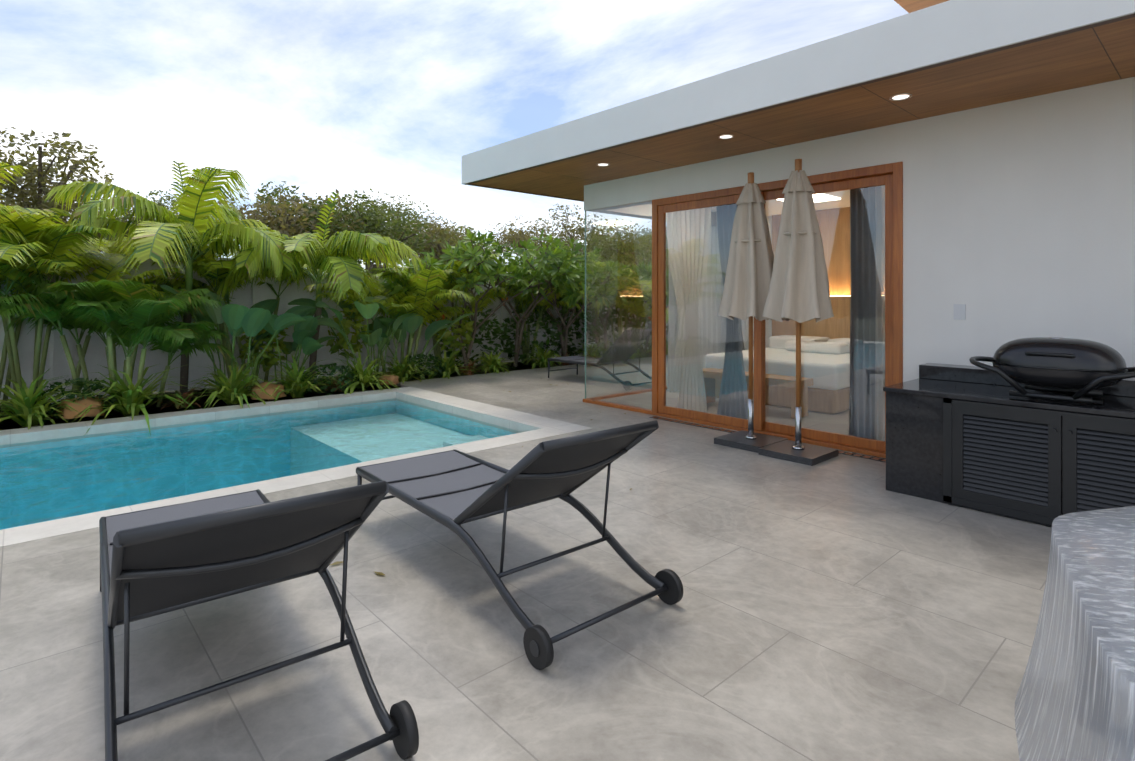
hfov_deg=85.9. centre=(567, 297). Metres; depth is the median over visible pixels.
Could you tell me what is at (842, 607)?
deck patio
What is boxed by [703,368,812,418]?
room bench
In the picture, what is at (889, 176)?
door frame
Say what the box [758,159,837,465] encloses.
parasol
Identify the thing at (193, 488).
pool shell
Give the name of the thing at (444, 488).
lounger
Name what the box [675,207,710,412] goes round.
sheer curtain
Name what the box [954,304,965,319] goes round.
wall switch
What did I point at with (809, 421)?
room floor
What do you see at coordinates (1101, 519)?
wrapped table
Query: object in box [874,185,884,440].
sheer curtain
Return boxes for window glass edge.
[585,211,585,398]
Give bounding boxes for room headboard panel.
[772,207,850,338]
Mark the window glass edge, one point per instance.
(585, 304)
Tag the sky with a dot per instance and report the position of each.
(321, 97)
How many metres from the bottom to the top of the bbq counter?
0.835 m
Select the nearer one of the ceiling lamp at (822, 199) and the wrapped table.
the wrapped table
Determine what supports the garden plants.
on the plant bed soil
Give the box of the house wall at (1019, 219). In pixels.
[584,77,1134,381]
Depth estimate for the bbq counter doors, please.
3.66 m
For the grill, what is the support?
on the bbq counter
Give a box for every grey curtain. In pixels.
[716,204,747,418]
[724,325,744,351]
[849,187,875,438]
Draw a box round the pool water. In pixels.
[0,398,520,528]
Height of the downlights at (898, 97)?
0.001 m
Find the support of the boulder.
on the plant bed soil
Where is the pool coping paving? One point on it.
(529, 427)
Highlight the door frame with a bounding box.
[583,162,902,457]
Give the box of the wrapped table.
[1015,506,1134,760]
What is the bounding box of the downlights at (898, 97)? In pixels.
[598,95,908,165]
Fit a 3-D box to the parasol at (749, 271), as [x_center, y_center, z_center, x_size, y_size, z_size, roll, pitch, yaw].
[1.707,0.104,5.657,0.557,2.520,0.638,0,0,-42]
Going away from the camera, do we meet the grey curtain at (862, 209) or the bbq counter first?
the bbq counter
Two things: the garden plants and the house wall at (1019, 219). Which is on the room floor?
the house wall at (1019, 219)
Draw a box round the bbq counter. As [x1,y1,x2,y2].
[883,363,1134,528]
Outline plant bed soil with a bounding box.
[0,351,651,429]
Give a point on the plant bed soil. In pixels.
(312, 395)
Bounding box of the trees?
[0,127,668,274]
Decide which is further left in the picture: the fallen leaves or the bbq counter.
the fallen leaves
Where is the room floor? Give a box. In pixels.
[600,390,848,434]
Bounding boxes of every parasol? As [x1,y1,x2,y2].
[714,172,787,452]
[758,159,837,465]
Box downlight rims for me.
[597,94,911,165]
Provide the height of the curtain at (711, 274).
2.670 m
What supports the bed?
on the room floor
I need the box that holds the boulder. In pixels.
[56,374,399,419]
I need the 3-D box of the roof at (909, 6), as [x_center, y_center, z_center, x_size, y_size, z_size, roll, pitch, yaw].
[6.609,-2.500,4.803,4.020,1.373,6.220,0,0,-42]
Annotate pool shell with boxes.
[0,400,515,529]
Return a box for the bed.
[706,335,849,413]
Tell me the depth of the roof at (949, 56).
4.48 m
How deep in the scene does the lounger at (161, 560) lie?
1.80 m
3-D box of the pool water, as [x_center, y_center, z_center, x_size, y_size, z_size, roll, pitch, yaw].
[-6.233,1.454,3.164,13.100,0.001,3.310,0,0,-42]
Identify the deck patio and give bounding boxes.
[0,355,1134,760]
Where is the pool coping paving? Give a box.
[0,387,591,546]
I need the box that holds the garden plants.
[0,161,668,434]
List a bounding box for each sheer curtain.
[666,212,684,391]
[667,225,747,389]
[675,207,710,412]
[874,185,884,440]
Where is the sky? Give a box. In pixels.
[0,0,907,272]
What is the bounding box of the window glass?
[586,186,884,440]
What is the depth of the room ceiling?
8.77 m
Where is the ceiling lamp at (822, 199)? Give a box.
[777,194,839,202]
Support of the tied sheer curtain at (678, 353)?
hanging from the room ceiling
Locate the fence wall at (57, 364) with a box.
[0,249,667,404]
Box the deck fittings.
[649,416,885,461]
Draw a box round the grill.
[969,337,1134,403]
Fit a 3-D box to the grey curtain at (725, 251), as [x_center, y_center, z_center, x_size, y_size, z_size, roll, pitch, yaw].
[1.825,0.009,6.713,0.068,2.670,0.458,0,0,-42]
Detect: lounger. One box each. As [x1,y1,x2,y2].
[99,480,418,760]
[356,420,682,669]
[547,329,651,390]
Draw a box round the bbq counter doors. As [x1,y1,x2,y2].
[943,398,1134,532]
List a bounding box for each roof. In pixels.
[462,0,1134,201]
[894,0,948,12]
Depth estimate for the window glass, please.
6.80 m
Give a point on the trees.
(376, 215)
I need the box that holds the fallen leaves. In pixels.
[330,378,631,574]
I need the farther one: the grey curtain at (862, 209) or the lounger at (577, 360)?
the lounger at (577, 360)
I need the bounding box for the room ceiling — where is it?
[711,190,849,215]

